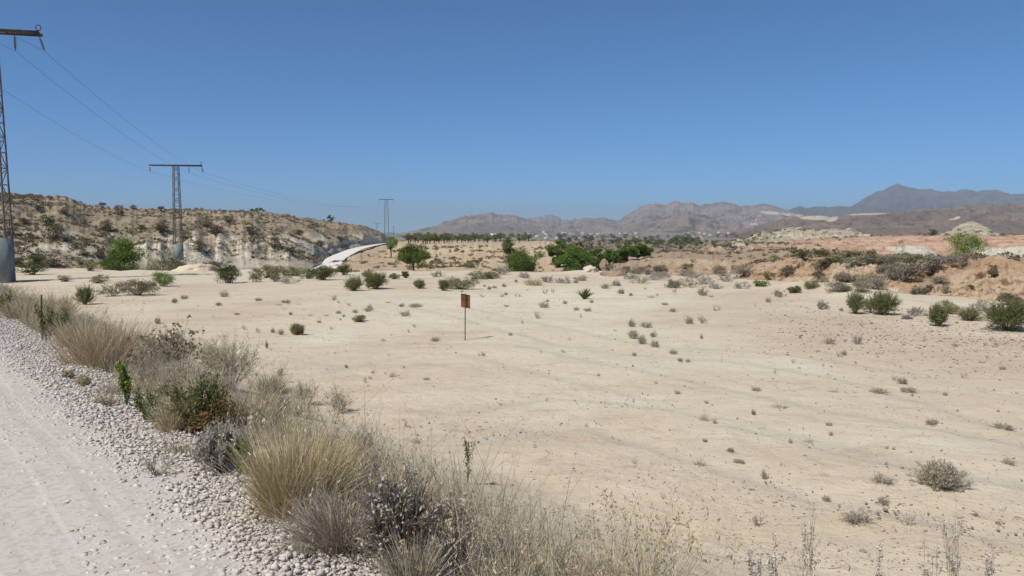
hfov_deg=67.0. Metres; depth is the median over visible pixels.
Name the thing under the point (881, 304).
shrub
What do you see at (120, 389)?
grass tussock
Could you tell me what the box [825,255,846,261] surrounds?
bush
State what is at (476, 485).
dry grass
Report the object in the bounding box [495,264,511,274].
shrub
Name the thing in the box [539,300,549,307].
cushion plant
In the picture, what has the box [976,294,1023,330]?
bush
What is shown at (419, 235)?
almond tree
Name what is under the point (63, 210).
bush
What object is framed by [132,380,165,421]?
green shrub
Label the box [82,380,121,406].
grass tussock
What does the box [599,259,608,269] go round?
rock
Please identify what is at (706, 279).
shrub
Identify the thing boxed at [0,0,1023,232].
sky
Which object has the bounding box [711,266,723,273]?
bush
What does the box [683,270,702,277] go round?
shrub
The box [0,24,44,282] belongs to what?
pylon
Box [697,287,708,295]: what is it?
cushion plant
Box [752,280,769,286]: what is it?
shrub
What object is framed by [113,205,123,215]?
bush
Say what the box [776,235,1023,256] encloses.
cliff
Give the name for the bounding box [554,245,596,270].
pine tree
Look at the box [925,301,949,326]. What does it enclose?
bush
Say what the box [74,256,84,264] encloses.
bush
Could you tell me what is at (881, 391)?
cushion plant
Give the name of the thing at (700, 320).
dead plant
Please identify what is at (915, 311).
shrub
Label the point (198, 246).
bush
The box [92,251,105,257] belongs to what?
bush
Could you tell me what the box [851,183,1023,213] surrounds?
mountain
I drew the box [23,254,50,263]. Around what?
bush
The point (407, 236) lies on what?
almond tree
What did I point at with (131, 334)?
dry shrub
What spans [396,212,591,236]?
mountain
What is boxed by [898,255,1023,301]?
hill
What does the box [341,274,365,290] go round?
shrub
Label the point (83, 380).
ball plant
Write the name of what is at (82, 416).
gravel
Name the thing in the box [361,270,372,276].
shrub
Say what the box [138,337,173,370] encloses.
dry shrub
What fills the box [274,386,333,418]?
grass tussock
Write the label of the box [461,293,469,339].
sign
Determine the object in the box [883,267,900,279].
bush
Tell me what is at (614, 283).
shrub
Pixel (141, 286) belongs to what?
shrub
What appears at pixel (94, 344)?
grass tussock
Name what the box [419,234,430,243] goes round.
almond tree
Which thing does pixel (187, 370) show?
grass tussock
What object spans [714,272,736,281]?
shrub
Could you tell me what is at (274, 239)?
bush
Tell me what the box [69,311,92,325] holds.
dry shrub
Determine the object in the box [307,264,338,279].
shrub
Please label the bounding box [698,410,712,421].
grass tuft
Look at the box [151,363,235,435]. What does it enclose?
green shrub
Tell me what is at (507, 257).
bush
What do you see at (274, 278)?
shrub
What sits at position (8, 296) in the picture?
green shrub
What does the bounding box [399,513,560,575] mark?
grass tussock
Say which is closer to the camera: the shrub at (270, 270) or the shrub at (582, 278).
the shrub at (582, 278)
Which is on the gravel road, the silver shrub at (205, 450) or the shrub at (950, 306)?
the silver shrub at (205, 450)
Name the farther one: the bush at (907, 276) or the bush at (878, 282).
the bush at (907, 276)
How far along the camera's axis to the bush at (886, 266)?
34.72 m
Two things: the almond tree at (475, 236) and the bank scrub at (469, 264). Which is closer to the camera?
the bank scrub at (469, 264)
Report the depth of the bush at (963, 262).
34.11 m
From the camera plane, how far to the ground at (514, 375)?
10.56 m
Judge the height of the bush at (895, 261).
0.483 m
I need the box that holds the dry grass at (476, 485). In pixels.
[0,269,888,575]
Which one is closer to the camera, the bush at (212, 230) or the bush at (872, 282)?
the bush at (872, 282)
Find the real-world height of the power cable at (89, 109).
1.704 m
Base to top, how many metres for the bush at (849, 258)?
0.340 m
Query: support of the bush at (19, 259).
on the hill at (367, 237)
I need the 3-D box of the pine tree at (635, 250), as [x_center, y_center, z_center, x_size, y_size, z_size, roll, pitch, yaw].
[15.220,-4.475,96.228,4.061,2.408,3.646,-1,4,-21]
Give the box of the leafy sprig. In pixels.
[462,437,475,481]
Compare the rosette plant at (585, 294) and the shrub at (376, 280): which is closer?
the rosette plant at (585, 294)
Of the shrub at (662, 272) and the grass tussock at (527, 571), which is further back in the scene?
the shrub at (662, 272)
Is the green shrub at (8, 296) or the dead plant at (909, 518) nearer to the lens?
the dead plant at (909, 518)
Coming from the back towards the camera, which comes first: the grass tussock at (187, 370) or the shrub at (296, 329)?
the shrub at (296, 329)
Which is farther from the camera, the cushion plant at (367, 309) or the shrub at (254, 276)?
the shrub at (254, 276)
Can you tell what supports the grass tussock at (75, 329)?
on the ground at (514, 375)
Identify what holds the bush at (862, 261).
on the hill at (804, 267)
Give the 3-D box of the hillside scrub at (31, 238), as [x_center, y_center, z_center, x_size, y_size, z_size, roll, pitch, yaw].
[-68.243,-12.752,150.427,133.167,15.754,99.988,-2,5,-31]
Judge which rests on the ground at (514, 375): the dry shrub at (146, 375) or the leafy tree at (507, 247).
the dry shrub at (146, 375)
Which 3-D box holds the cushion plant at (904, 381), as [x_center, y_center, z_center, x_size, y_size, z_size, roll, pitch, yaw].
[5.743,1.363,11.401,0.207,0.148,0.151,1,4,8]
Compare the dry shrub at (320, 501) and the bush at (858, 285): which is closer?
the dry shrub at (320, 501)
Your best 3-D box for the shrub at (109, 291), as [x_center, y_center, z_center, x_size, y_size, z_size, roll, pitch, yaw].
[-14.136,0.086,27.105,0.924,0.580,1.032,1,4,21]
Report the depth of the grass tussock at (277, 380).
10.72 m
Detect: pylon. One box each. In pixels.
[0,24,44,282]
[148,162,202,259]
[379,199,392,234]
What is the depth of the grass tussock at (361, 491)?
4.48 m
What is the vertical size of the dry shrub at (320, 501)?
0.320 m
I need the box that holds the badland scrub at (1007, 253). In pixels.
[614,233,1023,294]
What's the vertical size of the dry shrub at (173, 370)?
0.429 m
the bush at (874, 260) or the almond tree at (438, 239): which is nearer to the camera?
the bush at (874, 260)
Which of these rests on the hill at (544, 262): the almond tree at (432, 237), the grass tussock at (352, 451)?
the almond tree at (432, 237)
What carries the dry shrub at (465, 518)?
on the ground at (514, 375)
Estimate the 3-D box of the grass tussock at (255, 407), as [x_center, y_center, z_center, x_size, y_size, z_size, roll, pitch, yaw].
[-2.226,0.969,6.723,1.085,0.562,1.196,-3,5,-36]
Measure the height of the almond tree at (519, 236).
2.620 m
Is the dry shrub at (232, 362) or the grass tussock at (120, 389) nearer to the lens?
the grass tussock at (120, 389)
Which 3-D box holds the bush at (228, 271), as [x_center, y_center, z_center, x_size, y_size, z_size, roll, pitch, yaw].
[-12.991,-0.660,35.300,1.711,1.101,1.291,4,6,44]
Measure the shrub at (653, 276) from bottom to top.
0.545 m
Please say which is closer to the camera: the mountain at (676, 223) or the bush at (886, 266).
the bush at (886, 266)
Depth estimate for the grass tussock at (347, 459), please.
4.93 m
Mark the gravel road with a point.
(35, 540)
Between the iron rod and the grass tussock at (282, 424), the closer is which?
the grass tussock at (282, 424)
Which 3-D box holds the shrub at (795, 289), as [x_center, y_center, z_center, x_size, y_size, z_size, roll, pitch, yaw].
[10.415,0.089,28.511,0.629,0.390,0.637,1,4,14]
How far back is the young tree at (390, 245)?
149.36 m
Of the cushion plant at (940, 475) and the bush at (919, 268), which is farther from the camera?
the bush at (919, 268)
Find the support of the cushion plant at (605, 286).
on the ground at (514, 375)
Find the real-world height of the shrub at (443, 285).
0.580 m
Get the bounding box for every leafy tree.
[500,232,516,266]
[944,233,993,255]
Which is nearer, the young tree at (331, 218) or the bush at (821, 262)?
the bush at (821, 262)
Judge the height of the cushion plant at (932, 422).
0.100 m
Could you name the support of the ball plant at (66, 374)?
on the gravel road
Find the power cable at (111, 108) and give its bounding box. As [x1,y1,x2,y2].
[47,53,195,168]
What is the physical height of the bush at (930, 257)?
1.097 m
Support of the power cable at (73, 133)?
attached to the pylon at (7, 260)
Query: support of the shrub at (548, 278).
on the ground at (514, 375)
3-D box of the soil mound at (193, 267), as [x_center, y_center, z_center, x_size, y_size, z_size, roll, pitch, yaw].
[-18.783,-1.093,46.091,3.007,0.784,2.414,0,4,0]
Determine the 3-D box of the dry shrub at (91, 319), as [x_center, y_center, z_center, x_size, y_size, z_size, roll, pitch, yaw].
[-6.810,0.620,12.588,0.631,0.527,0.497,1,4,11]
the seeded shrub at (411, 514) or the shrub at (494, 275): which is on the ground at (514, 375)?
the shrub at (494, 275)
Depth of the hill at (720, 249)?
141.42 m
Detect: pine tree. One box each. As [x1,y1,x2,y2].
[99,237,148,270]
[395,243,431,270]
[506,247,545,271]
[546,241,566,267]
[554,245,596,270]
[564,243,587,254]
[587,248,610,270]
[602,249,628,262]
[619,243,654,259]
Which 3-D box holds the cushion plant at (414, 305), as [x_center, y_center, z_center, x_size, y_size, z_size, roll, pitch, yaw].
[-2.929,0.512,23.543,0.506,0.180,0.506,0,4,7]
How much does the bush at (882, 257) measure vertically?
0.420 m
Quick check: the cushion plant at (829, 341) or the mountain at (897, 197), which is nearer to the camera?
the cushion plant at (829, 341)
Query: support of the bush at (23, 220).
on the hill at (367, 237)
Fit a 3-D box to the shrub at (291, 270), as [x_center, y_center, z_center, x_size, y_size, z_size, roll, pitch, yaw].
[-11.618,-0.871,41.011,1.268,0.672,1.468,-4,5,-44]
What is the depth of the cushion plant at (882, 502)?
6.28 m
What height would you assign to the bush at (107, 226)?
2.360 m
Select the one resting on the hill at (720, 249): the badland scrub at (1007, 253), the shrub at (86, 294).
the badland scrub at (1007, 253)
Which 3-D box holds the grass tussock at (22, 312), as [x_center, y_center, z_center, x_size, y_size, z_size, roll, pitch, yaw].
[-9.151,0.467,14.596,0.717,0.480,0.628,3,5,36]
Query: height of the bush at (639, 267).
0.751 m
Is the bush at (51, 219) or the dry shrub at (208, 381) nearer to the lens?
the dry shrub at (208, 381)
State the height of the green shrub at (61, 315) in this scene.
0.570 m
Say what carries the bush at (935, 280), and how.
on the hill at (1008, 278)
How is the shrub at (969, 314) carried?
on the ground at (514, 375)
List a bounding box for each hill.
[0,192,390,270]
[319,241,586,271]
[613,249,874,275]
[697,243,836,252]
[732,227,870,246]
[732,254,1023,288]
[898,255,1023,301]
[940,222,999,234]
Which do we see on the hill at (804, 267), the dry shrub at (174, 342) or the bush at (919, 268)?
the bush at (919, 268)
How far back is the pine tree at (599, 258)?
107.70 m
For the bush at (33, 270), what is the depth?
41.40 m
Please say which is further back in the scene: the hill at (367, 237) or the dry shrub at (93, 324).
the hill at (367, 237)
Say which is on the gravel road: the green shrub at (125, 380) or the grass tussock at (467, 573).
the green shrub at (125, 380)
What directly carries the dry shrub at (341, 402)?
on the ground at (514, 375)
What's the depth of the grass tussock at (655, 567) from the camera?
3.39 m
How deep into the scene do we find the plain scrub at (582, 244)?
307.45 m
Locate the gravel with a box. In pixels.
[0,312,509,575]
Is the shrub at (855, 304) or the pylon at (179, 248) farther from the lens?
the pylon at (179, 248)
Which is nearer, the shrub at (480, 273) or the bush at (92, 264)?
the shrub at (480, 273)
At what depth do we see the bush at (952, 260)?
33.57 m
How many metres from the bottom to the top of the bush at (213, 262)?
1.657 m
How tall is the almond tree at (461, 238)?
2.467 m
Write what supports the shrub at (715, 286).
on the ground at (514, 375)
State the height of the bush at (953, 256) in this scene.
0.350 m
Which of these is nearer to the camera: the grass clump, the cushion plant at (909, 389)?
the cushion plant at (909, 389)
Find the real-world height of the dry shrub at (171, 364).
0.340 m
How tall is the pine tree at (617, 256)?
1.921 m
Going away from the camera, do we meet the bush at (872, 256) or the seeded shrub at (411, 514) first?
the seeded shrub at (411, 514)
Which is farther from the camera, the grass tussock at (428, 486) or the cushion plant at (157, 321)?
the cushion plant at (157, 321)
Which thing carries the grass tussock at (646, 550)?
on the ground at (514, 375)
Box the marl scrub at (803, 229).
[732,226,998,244]
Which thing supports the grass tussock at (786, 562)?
on the ground at (514, 375)
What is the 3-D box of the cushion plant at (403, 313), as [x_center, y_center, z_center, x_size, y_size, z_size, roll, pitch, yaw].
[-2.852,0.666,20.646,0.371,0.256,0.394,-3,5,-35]
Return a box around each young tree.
[326,215,335,221]
[384,236,397,256]
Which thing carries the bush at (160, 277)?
on the ground at (514, 375)
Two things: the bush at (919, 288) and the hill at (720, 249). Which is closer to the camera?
the bush at (919, 288)
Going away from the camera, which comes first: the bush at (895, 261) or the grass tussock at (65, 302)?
the grass tussock at (65, 302)
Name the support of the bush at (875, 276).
on the hill at (804, 267)
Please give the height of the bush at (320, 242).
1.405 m
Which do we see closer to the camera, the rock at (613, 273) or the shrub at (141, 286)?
the shrub at (141, 286)
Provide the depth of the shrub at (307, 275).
39.02 m
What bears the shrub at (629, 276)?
on the ground at (514, 375)
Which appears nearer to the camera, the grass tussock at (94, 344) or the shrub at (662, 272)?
the grass tussock at (94, 344)
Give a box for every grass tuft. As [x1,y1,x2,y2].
[691,458,704,466]
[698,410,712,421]
[764,401,786,408]
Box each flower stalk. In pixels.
[745,542,764,575]
[764,533,787,575]
[792,502,823,575]
[874,539,884,575]
[918,527,945,575]
[938,487,964,575]
[979,543,997,575]
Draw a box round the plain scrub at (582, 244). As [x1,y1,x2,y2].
[381,238,737,271]
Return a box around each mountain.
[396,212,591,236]
[525,215,576,226]
[559,217,625,235]
[597,201,803,236]
[627,211,747,237]
[739,202,1023,238]
[788,206,869,216]
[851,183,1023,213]
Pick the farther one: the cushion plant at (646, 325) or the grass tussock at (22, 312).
the cushion plant at (646, 325)
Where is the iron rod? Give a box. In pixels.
[40,295,42,340]
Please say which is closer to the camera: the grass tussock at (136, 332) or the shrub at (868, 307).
the grass tussock at (136, 332)
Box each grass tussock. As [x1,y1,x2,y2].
[0,290,58,319]
[5,296,178,373]
[15,301,37,320]
[27,285,86,313]
[29,304,122,347]
[50,297,91,313]
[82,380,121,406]
[85,307,116,325]
[94,367,160,396]
[100,319,167,342]
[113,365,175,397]
[122,332,164,364]
[130,370,228,439]
[142,357,225,401]
[149,430,197,454]
[176,388,411,524]
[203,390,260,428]
[208,368,327,428]
[235,402,304,440]
[239,356,305,393]
[243,452,463,570]
[263,401,393,485]
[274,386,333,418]
[281,412,359,457]
[312,432,383,481]
[325,442,371,484]
[328,467,398,511]
[343,438,464,511]
[343,484,489,575]
[356,441,405,481]
[369,441,478,539]
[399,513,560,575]
[448,514,583,575]
[498,534,609,575]
[538,487,757,575]
[555,489,742,575]
[722,537,831,575]
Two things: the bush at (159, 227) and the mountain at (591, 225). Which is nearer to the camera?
the bush at (159, 227)
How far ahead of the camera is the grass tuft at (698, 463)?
7.31 m
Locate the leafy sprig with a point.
(467, 452)
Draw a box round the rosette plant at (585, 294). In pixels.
[575,289,593,298]
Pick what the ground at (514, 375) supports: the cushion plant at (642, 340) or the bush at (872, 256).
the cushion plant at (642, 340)
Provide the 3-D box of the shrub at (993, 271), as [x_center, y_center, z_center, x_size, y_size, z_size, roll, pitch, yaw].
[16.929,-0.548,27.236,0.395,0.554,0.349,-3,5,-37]
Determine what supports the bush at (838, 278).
on the ground at (514, 375)
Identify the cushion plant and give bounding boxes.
[153,315,160,323]
[219,289,228,296]
[363,305,373,311]
[397,309,410,315]
[409,302,422,307]
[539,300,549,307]
[600,283,610,288]
[626,329,639,338]
[628,315,636,326]
[638,336,646,343]
[639,321,651,327]
[648,338,659,346]
[684,316,694,323]
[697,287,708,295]
[751,387,761,391]
[759,472,767,478]
[821,494,830,501]
[822,337,835,343]
[837,507,878,525]
[852,334,861,343]
[868,387,887,393]
[869,471,897,485]
[875,496,890,506]
[896,377,907,384]
[900,386,916,392]
[905,456,976,491]
[925,418,939,425]
[986,420,1018,429]
[1000,456,1017,465]
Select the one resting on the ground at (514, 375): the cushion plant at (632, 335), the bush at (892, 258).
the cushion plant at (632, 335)
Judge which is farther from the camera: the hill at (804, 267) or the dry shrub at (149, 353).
the hill at (804, 267)
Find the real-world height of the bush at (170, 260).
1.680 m
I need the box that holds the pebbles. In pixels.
[163,281,1023,571]
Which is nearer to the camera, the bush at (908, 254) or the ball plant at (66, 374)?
the ball plant at (66, 374)
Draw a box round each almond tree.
[401,233,413,242]
[410,233,418,240]
[416,232,428,243]
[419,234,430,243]
[429,234,439,243]
[434,234,443,241]
[439,233,448,242]
[457,235,465,242]
[471,232,481,241]
[483,235,493,240]
[497,233,505,241]
[513,234,523,240]
[523,232,532,240]
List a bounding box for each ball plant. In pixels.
[59,369,74,378]
[74,373,92,386]
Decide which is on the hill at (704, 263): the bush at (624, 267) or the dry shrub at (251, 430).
the bush at (624, 267)
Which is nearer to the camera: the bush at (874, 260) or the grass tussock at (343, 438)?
the grass tussock at (343, 438)
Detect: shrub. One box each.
[0,288,12,314]
[33,302,58,339]
[43,309,64,325]
[46,304,70,328]
[55,321,74,335]
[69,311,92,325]
[71,282,97,304]
[79,312,118,327]
[80,318,101,330]
[89,274,110,283]
[92,283,123,296]
[114,279,160,295]
[114,324,150,346]
[114,360,134,404]
[119,314,205,373]
[132,366,158,382]
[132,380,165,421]
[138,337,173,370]
[141,448,177,475]
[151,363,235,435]
[154,359,198,389]
[160,357,184,375]
[182,389,244,435]
[185,368,232,391]
[188,415,258,479]
[191,329,268,388]
[191,335,240,367]
[204,362,233,390]
[228,435,254,474]
[233,418,262,448]
[248,264,289,277]
[248,272,262,281]
[262,386,299,420]
[270,273,279,281]
[277,275,301,283]
[281,266,304,275]
[289,323,304,334]
[291,485,356,532]
[291,537,317,559]
[293,268,320,278]
[293,375,322,405]
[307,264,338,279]
[325,386,357,413]
[333,264,351,274]
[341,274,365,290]
[343,451,446,572]
[348,424,375,452]
[351,315,366,321]
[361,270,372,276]
[362,270,388,288]
[388,273,400,278]
[401,271,409,277]
[412,278,425,288]
[422,471,494,561]
[432,270,446,276]
[437,278,449,290]
[443,275,481,289]
[468,270,493,278]
[471,523,534,575]
[482,271,500,278]
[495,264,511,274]
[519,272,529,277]
[541,275,552,281]
[550,275,574,283]
[574,274,587,280]
[610,279,620,285]
[623,272,636,279]
[628,274,649,283]
[646,271,668,279]
[654,271,671,277]
[664,279,680,287]
[671,275,707,287]
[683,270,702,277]
[696,272,713,284]
[708,282,723,288]
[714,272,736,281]
[734,282,750,288]
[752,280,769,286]
[771,290,787,296]
[786,285,801,292]
[803,279,820,288]
[816,299,829,309]
[844,289,867,313]
[862,297,872,312]
[863,287,903,315]
[901,314,912,318]
[906,306,927,315]
[929,299,960,313]
[956,305,982,320]
[969,299,993,310]
[987,265,999,277]
[995,292,1022,304]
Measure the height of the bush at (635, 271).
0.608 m
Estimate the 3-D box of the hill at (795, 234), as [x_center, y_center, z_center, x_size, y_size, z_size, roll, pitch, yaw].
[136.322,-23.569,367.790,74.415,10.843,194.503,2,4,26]
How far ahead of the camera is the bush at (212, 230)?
130.04 m
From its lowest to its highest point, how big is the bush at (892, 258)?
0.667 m
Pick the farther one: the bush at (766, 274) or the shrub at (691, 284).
the bush at (766, 274)
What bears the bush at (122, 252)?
on the ground at (514, 375)
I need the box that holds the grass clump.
[519,277,545,285]
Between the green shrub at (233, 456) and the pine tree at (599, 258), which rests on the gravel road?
the green shrub at (233, 456)
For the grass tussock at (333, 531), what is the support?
on the gravel road
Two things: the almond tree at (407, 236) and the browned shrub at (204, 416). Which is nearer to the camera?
the browned shrub at (204, 416)
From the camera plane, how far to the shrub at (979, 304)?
21.82 m
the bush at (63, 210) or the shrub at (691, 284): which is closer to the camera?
the shrub at (691, 284)
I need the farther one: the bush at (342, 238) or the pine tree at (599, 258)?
the bush at (342, 238)
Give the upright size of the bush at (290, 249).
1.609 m
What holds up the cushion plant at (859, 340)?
on the ground at (514, 375)
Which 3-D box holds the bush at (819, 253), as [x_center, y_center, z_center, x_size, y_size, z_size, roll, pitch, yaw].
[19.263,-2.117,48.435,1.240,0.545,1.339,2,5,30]
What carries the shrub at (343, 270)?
on the ground at (514, 375)
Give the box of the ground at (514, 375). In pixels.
[0,235,1023,575]
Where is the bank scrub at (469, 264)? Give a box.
[329,244,587,271]
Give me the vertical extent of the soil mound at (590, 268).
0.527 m
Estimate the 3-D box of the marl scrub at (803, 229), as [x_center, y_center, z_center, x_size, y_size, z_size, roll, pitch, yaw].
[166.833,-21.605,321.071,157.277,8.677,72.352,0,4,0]
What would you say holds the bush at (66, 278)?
on the ground at (514, 375)
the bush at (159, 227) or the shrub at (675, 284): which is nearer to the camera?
the shrub at (675, 284)
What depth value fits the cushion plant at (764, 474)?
6.95 m
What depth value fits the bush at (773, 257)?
45.96 m
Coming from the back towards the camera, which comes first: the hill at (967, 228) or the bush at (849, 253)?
the hill at (967, 228)
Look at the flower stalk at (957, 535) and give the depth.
4.32 m
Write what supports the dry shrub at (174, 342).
on the ground at (514, 375)
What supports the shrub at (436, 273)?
on the ground at (514, 375)
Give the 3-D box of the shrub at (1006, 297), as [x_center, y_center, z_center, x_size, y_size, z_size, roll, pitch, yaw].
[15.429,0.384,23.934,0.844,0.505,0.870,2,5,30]
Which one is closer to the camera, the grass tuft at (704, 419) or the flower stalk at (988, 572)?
the flower stalk at (988, 572)
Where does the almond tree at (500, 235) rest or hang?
on the hill at (544, 262)
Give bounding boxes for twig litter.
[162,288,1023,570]
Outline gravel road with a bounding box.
[0,243,450,575]
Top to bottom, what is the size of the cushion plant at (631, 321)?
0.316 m
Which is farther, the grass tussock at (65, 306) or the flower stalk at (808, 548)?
the grass tussock at (65, 306)
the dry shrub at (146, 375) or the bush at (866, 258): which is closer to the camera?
the dry shrub at (146, 375)
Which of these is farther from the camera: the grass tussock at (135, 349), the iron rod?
the iron rod
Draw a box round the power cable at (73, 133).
[4,90,146,170]
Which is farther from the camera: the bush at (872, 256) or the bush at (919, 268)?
the bush at (872, 256)
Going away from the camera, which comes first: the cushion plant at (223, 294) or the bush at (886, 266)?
the cushion plant at (223, 294)
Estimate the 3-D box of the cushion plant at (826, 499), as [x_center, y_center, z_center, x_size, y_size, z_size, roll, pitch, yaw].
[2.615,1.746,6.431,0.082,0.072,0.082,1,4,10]
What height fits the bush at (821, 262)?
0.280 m
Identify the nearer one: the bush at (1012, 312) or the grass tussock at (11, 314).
the grass tussock at (11, 314)
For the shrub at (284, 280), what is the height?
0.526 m
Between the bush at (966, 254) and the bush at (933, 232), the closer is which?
the bush at (966, 254)
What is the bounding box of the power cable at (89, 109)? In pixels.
[18,53,187,172]
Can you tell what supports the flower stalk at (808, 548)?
on the ground at (514, 375)
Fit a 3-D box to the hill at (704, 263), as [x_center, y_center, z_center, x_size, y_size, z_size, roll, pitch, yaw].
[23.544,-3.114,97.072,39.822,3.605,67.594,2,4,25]
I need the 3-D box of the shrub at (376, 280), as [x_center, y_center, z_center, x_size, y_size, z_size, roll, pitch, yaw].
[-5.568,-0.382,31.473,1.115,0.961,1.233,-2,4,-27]
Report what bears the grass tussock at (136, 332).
on the ground at (514, 375)
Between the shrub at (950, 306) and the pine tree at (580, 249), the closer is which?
the shrub at (950, 306)
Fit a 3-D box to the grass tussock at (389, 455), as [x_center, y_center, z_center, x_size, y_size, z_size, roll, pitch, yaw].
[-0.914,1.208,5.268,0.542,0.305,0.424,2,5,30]
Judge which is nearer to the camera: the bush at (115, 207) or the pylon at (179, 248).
the pylon at (179, 248)
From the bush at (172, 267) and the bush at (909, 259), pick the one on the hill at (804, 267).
the bush at (909, 259)
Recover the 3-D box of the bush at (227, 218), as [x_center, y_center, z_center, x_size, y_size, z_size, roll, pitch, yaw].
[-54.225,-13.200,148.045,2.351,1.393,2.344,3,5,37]
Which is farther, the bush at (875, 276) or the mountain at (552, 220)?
the mountain at (552, 220)
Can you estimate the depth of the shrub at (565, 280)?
35.90 m
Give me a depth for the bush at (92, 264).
45.50 m
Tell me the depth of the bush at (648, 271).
76.23 m
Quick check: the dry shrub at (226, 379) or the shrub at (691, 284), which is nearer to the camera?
the dry shrub at (226, 379)
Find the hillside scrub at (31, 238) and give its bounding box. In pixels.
[0,191,386,269]
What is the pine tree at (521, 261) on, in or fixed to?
on the ground at (514, 375)
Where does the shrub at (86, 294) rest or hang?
on the ground at (514, 375)
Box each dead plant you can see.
[697,315,708,323]
[749,508,767,526]
[899,514,915,525]
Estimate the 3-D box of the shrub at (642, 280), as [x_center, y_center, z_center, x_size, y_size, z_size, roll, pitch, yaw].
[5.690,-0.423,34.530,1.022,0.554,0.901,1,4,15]
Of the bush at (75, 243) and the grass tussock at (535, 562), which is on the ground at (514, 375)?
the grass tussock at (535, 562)
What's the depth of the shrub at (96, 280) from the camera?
35.14 m
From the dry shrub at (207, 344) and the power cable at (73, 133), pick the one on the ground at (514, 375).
the dry shrub at (207, 344)
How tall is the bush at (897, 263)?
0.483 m
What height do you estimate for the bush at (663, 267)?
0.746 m
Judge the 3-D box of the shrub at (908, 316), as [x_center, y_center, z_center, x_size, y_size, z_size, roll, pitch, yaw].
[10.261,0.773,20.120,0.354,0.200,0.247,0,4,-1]
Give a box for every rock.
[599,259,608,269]
[600,270,626,276]
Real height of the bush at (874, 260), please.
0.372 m
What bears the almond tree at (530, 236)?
on the hill at (544, 262)
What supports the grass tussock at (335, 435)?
on the ground at (514, 375)
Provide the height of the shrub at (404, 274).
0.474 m
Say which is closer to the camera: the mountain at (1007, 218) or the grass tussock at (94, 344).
the grass tussock at (94, 344)
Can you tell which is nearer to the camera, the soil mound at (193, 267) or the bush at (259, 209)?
the soil mound at (193, 267)
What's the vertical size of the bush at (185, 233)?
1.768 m
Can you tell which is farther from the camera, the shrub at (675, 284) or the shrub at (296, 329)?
the shrub at (675, 284)
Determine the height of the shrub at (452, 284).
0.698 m
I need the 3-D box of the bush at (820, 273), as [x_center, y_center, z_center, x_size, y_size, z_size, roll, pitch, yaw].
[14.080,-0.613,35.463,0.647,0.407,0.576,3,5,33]
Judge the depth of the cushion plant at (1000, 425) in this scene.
8.71 m
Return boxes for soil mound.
[171,263,219,271]
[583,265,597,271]
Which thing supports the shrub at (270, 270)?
on the ground at (514, 375)
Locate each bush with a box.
[2,227,15,233]
[15,257,22,264]
[15,261,48,274]
[16,218,29,224]
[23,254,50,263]
[39,214,56,225]
[41,224,69,240]
[41,257,68,266]
[57,275,73,281]
[58,208,68,213]
[67,242,80,246]
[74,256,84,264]
[80,249,90,256]
[81,259,99,270]
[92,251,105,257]
[100,219,113,230]
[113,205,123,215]
[141,246,199,270]
[150,271,176,286]
[151,222,172,232]
[162,257,183,265]
[176,230,191,239]
[188,240,206,251]
[200,220,213,227]
[202,260,224,266]
[208,224,223,234]
[213,262,241,282]
[222,216,233,221]
[241,226,256,234]
[250,208,265,211]
[266,236,283,246]
[283,246,295,255]
[315,240,326,246]
[336,236,348,241]
[503,246,524,264]
[617,265,630,270]
[625,268,643,273]
[632,265,649,270]
[642,269,654,274]
[651,265,670,270]
[681,263,692,269]
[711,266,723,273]
[715,270,730,275]
[732,263,755,275]
[763,272,775,279]
[769,255,779,261]
[777,265,795,276]
[789,249,811,257]
[806,259,834,263]
[812,250,830,256]
[813,270,825,278]
[822,280,849,292]
[824,250,864,257]
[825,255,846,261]
[832,271,855,281]
[833,284,853,291]
[837,257,857,262]
[840,260,861,266]
[840,274,860,282]
[851,260,867,265]
[851,280,871,292]
[859,256,882,264]
[861,277,879,288]
[862,252,886,257]
[865,258,884,264]
[865,272,888,282]
[865,278,888,289]
[871,255,887,262]
[875,263,891,270]
[877,263,893,271]
[879,254,909,260]
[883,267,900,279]
[884,254,905,266]
[885,262,927,282]
[888,262,904,269]
[889,260,902,266]
[892,252,918,259]
[901,257,922,264]
[901,264,927,273]
[910,284,928,294]
[912,252,951,275]
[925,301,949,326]
[927,229,938,235]
[930,275,951,283]
[937,285,950,290]
[945,257,967,267]
[946,255,963,259]
[955,252,975,258]
[956,258,971,266]
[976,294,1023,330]
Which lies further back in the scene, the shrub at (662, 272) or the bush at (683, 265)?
the bush at (683, 265)
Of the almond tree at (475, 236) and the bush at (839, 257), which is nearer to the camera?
the bush at (839, 257)
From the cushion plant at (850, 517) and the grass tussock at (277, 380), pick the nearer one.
the cushion plant at (850, 517)
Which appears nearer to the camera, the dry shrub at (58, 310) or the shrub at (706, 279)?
the dry shrub at (58, 310)
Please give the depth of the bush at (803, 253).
39.22 m
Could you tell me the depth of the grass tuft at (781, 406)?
9.75 m
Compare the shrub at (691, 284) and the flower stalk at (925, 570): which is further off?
the shrub at (691, 284)
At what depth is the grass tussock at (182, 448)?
5.52 m
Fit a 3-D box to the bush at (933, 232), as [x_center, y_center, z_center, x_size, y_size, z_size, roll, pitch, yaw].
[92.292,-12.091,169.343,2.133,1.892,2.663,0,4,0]
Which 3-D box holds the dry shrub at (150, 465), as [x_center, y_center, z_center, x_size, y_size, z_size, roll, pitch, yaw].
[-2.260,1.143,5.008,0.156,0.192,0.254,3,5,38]
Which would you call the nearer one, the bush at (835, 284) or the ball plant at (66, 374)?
the ball plant at (66, 374)
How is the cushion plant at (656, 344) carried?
on the ground at (514, 375)
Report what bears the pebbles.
on the ground at (514, 375)

